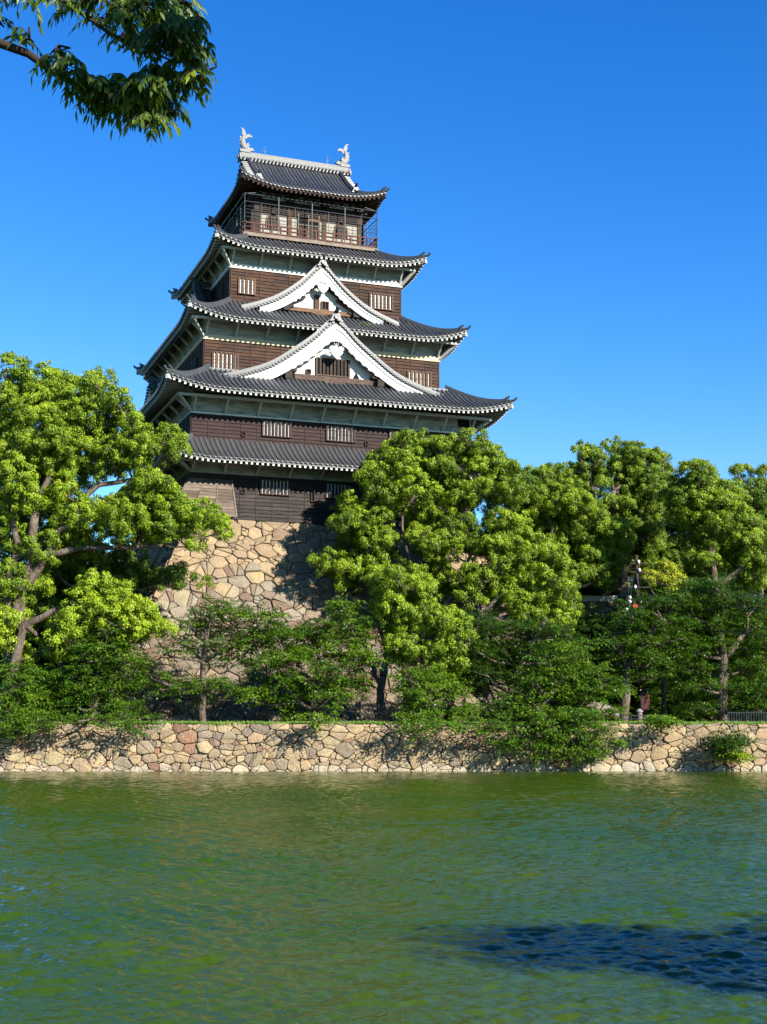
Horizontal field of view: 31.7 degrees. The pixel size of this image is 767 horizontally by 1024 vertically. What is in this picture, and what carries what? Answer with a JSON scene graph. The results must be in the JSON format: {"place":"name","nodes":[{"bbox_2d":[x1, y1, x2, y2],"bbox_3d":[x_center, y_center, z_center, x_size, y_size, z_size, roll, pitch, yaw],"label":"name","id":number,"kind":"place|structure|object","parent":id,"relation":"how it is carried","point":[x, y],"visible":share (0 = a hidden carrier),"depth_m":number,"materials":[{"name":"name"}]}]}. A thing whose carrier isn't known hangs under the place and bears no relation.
{"place":"outdoors","nodes":[
{"label":"outdoors","id":0,"kind":"place"},
{"bbox_2d":[0,771,766,1023],"bbox_3d":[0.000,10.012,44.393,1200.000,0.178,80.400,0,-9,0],"label":"water","id":1,"kind":"structure","parent":0,"point":[382,897],"depth_m":24.13,"materials":[{"name":"green liquid"}]},
{"bbox_2d":[0,0,766,561],"label":"sky","id":2,"kind":"structure","parent":0,"point":[583,183],"materials":[{"name":"blue"}]},
{"bbox_3d":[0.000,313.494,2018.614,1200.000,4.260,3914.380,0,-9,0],"label":"ground","id":3,"kind":"structure","parent":0,"visible":0},
{"bbox_2d":[0,652,70,741],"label":"cherry tree","id":4,"kind":"object","parent":3,"relation":"on","point":[9,725],"visible":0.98,"depth_m":84.54,"materials":[{"name":"green plant"}]},
{"bbox_2d":[32,676,77,716],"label":"shrub","id":5,"kind":"object","parent":3,"relation":"on","point":[59,708],"visible":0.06,"depth_m":88.47,"materials":[{"name":"green plant"}]},
{"bbox_2d":[0,403,121,663],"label":"camphor tree","id":6,"kind":"object","parent":3,"relation":"on","point":[42,527],"visible":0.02,"depth_m":98.19,"materials":[{"name":"green plant"}]},
{"bbox_2d":[0,567,179,717],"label":"camphor tree","id":7,"kind":"object","parent":3,"relation":"on","point":[91,603],"visible":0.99,"depth_m":86.64,"materials":[{"name":"green plant"}]},
{"bbox_2d":[37,615,165,739],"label":"cherry tree","id":8,"kind":"object","parent":3,"relation":"on","point":[83,690],"visible":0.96,"depth_m":85.67,"materials":[{"name":"green plant"}]},
{"bbox_2d":[0,350,235,720],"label":"camphor tree","id":9,"kind":"object","parent":3,"relation":"on","point":[44,460],"visible":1,"depth_m":89.28,"materials":[{"name":"green plant"}]},
{"bbox_2d":[25,535,214,721],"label":"camphor tree","id":10,"kind":"object","parent":3,"relation":"on","point":[126,564],"visible":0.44,"depth_m":93.77,"materials":[{"name":"green plant"}]},
{"bbox_2d":[119,592,288,721],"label":"cherry tree","id":11,"kind":"object","parent":3,"relation":"on","point":[204,687],"visible":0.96,"depth_m":86.96,"materials":[{"name":"green plant"}]},
{"bbox_2d":[220,586,393,734],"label":"cherry tree","id":12,"kind":"object","parent":3,"relation":"on","point":[294,655],"visible":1,"depth_m":86.99,"materials":[{"name":"green plant"}]},
{"bbox_2d":[28,519,610,721],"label":"castle rampart","id":13,"kind":"object","parent":3,"relation":"on","point":[250,563],"visible":0.14,"depth_m":99.85,"materials":[{"name":"stone"}]},
{"bbox_2d":[100,127,517,552],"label":"castle keep","id":14,"kind":"structure","parent":13,"relation":"on","point":[289,389],"depth_m":109.74,"materials":[{"name":"brown wood"}]},
{"bbox_2d":[190,357,197,369],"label":"window","id":15,"kind":"structure","parent":14,"relation":"in","point":[193,365],"depth_m":110.19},
{"bbox_2d":[217,285,223,300],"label":"window","id":16,"kind":"structure","parent":14,"relation":"in","point":[220,292],"depth_m":114.09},
{"bbox_2d":[212,351,238,369],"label":"window","id":17,"kind":"structure","parent":14,"relation":"in","point":[223,358],"depth_m":108.02,"materials":[{"name":"white wood"}]},
{"bbox_2d":[238,277,255,294],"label":"window","id":18,"kind":"structure","parent":14,"relation":"in","point":[241,285],"depth_m":111.97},
{"bbox_2d":[246,219,249,231],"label":"arched window","id":19,"kind":"structure","parent":14,"relation":"in","point":[248,224],"depth_m":117.86,"materials":[{"name":"brown wood"}]},
{"bbox_2d":[265,211,279,229],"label":"arched window","id":20,"kind":"structure","parent":14,"relation":"in","point":[272,222],"depth_m":116.60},
{"bbox_2d":[260,479,289,495],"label":"window","id":21,"kind":"structure","parent":14,"relation":"in","point":[282,487],"depth_m":104.77,"materials":[{"name":"white wood"}]},
{"bbox_2d":[262,420,291,437],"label":"window","id":22,"kind":"structure","parent":14,"relation":"in","point":[278,429],"depth_m":105.49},
{"bbox_2d":[298,213,319,240],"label":"door","id":23,"kind":"structure","parent":14,"relation":"in","point":[303,226],"depth_m":117.64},
{"bbox_2d":[310,491,314,501],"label":"window","id":24,"kind":"structure","parent":14,"relation":"in","point":[312,494],"depth_m":105.78,"materials":[{"name":"wood"}]},
{"bbox_2d":[325,483,354,498],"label":"window","id":25,"kind":"structure","parent":14,"relation":"in","point":[329,487],"depth_m":106.50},
{"bbox_2d":[326,425,354,442],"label":"window","id":26,"kind":"structure","parent":14,"relation":"in","point":[343,436],"depth_m":107.31,"materials":[{"name":"white wood"}]},
{"bbox_2d":[334,220,347,238],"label":"arched window","id":27,"kind":"structure","parent":14,"relation":"in","point":[341,231],"depth_m":118.75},
{"bbox_2d":[369,293,392,310],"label":"window","id":28,"kind":"structure","parent":14,"relation":"in","point":[378,300],"depth_m":116.03,"materials":[{"name":"white wood"}]},
{"bbox_2d":[388,430,404,439],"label":"window","id":29,"kind":"structure","parent":14,"relation":"in","point":[390,432],"depth_m":108.90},
{"bbox_2d":[407,370,431,387],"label":"window","id":30,"kind":"structure","parent":14,"relation":"in","point":[419,377],"depth_m":113.87,"materials":[{"name":"white wood"}]},
{"bbox_2d":[351,688,408,721],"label":"bare bush","id":31,"kind":"object","parent":3,"relation":"on","point":[382,719],"visible":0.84,"depth_m":85.89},
{"bbox_2d":[0,721,766,771],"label":"moat retaining wall","id":32,"kind":"structure","parent":3,"relation":"on","point":[250,747],"depth_m":83.93,"materials":[{"name":"stone"}]},
{"bbox_2d":[640,713,688,734],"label":"shrub","id":33,"kind":"object","parent":32,"relation":"on","point":[660,721],"visible":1,"depth_m":82.55,"materials":[{"name":"green plant"}]},
{"bbox_2d":[691,727,757,763],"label":"shrub","id":34,"kind":"object","parent":32,"relation":"attached to","point":[730,742],"visible":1,"depth_m":82.22,"materials":[{"name":"green plant"}]},
{"bbox_2d":[712,747,756,769],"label":"weed clump","id":35,"kind":"object","parent":32,"relation":"attached to","point":[732,759],"visible":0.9,"depth_m":82.36,"materials":[{"name":"green plant"}]},
{"bbox_2d":[0,575,766,721],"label":"undergrowth","id":36,"kind":"object","parent":3,"relation":"on","point":[590,622],"visible":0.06,"depth_m":99.76,"materials":[{"name":"green plant"}]},
{"bbox_2d":[0,720,766,725],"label":"grass","id":37,"kind":"structure","parent":3,"relation":"on","point":[220,722],"depth_m":84.46,"materials":[{"name":"green plant"}]},
{"bbox_2d":[0,539,766,720],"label":"woodland","id":38,"kind":"object","parent":3,"relation":"on","point":[643,583],"visible":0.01,"depth_m":127.92,"materials":[{"name":"green plant"}]},
{"bbox_2d":[359,563,479,719],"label":"camphor tree","id":39,"kind":"object","parent":3,"relation":"on","point":[446,632],"visible":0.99,"depth_m":87.28,"materials":[{"name":"green plant"}]},
{"bbox_2d":[306,427,540,721],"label":"camphor tree","id":40,"kind":"object","parent":3,"relation":"on","point":[389,487],"visible":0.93,"depth_m":99.36,"materials":[{"name":"green plant"}]},
{"bbox_2d":[386,661,475,747],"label":"cherry tree","id":41,"kind":"object","parent":3,"relation":"on","point":[433,681],"visible":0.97,"depth_m":85.27,"materials":[{"name":"green plant"}]},
{"bbox_2d":[441,697,493,723],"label":"shrub","id":42,"kind":"object","parent":3,"relation":"on","point":[464,711],"visible":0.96,"depth_m":84.84,"materials":[{"name":"green plant"}]},
{"bbox_2d":[443,506,584,720],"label":"camphor tree","id":43,"kind":"object","parent":3,"relation":"on","point":[513,553],"visible":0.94,"depth_m":98.34,"materials":[{"name":"green plant"}]},
{"bbox_2d":[444,608,587,721],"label":"cherry tree","id":44,"kind":"object","parent":3,"relation":"on","point":[492,661],"visible":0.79,"depth_m":89.35,"materials":[{"name":"green plant"}]},
{"bbox_2d":[445,624,640,769],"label":"cherry tree","id":45,"kind":"object","parent":3,"relation":"on","point":[536,714],"visible":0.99,"depth_m":84.19,"materials":[{"name":"green plant"}]},
{"bbox_2d":[504,461,634,608],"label":"camphor tree","id":46,"kind":"object","parent":3,"relation":"on","point":[596,533],"visible":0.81,"depth_m":107.08,"materials":[{"name":"green plant"}]},
{"bbox_2d":[586,702,614,721],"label":"boulder","id":47,"kind":"object","parent":3,"relation":"on","point":[599,707],"visible":0.24,"depth_m":88.97,"materials":[{"name":"stone"}]},
{"bbox_2d":[548,463,676,575],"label":"camphor tree","id":48,"kind":"object","parent":3,"relation":"on","point":[597,493],"visible":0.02,"depth_m":120.03,"materials":[{"name":"green plant"}]},
{"bbox_2d":[565,435,673,612],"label":"camphor tree","id":49,"kind":"object","parent":3,"relation":"on","point":[626,465],"visible":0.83,"depth_m":111.14,"materials":[{"name":"green plant"}]},
{"bbox_2d":[577,601,692,720],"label":"wall","id":50,"kind":"structure","parent":3,"relation":"on","point":[608,605],"depth_m":111.44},
{"bbox_2d":[578,576,632,600],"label":"roof","id":51,"kind":"structure","parent":50,"relation":"on","point":[587,593],"depth_m":112.25,"materials":[{"name":"tile"}]},
{"bbox_2d":[625,555,650,721],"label":"utility pole","id":52,"kind":"object","parent":3,"relation":"on","point":[637,571],"visible":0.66,"depth_m":93.14,"materials":[{"name":"metal"}]},
{"bbox_2d":[638,577,764,597],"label":"overhead wire","id":53,"kind":"object","parent":52,"relation":"attached to","point":[702,590],"visible":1,"depth_m":90.08,"materials":[{"name":"metal"}]},
{"bbox_2d":[645,593,764,610],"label":"overhead wire","id":54,"kind":"object","parent":52,"relation":"attached to","point":[719,606],"visible":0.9,"depth_m":89.79,"materials":[{"name":"metal"}]},
{"bbox_2d":[667,622,766,635],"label":"overhead wire","id":55,"kind":"object","parent":52,"relation":"attached to","point":[732,632],"visible":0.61,"depth_m":89.31,"materials":[{"name":"metal"}]},
{"bbox_2d":[636,709,642,721],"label":"stone post","id":56,"kind":"object","parent":3,"relation":"on","point":[639,711],"visible":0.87,"depth_m":88.35,"materials":[{"name":"white stone"}]},
{"bbox_2d":[612,715,667,719],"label":"fence","id":57,"kind":"object","parent":3,"relation":"on","point":[632,715],"visible":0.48,"depth_m":86.99,"materials":[{"name":"metal"}]},
{"bbox_2d":[640,688,649,709],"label":"banner stand","id":58,"kind":"object","parent":3,"relation":"on","point":[645,704],"visible":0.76,"depth_m":90.11,"materials":[{"name":"fabric"}]},
{"bbox_2d":[588,586,702,721],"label":"cherry tree","id":59,"kind":"object","parent":3,"relation":"on","point":[652,645],"visible":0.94,"depth_m":89.11,"materials":[{"name":"green plant"}]},
{"bbox_2d":[639,559,688,716],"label":"young tree","id":60,"kind":"object","parent":3,"relation":"on","point":[666,574],"visible":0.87,"depth_m":96.73,"materials":[{"name":"green plant"}]},
{"bbox_2d":[631,477,766,718],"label":"camphor tree","id":61,"kind":"object","parent":3,"relation":"on","point":[673,551],"visible":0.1,"depth_m":113.40,"materials":[{"name":"green plant"}]},
{"bbox_2d":[656,457,766,720],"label":"camphor tree","id":62,"kind":"object","parent":3,"relation":"on","point":[731,529],"visible":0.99,"depth_m":102.28,"materials":[{"name":"green plant"}]},
{"bbox_2d":[660,572,766,721],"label":"cherry tree","id":63,"kind":"object","parent":3,"relation":"on","point":[725,648],"visible":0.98,"depth_m":89.93,"materials":[{"name":"green plant"}]},
{"bbox_2d":[727,712,766,721],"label":"iron fence","id":64,"kind":"object","parent":3,"relation":"on","point":[748,716],"visible":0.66,"depth_m":87.29,"materials":[{"name":"metal"}]},
{"bbox_2d":[728,463,766,685],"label":"camphor tree","id":65,"kind":"object","parent":3,"relation":"on","point":[737,469],"visible":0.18,"depth_m":117.39,"materials":[{"name":"green plant"}]},
{"bbox_3d":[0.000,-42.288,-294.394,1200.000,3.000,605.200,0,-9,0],"label":"near bank","id":66,"kind":"structure","parent":0,"visible":0},
{"bbox_2d":[0,0,217,146],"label":"overhanging tree","id":67,"kind":"object","parent":66,"relation":"on","point":[176,31],"visible":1,"depth_m":8.41,"materials":[{"name":"green plant"}]}
]}

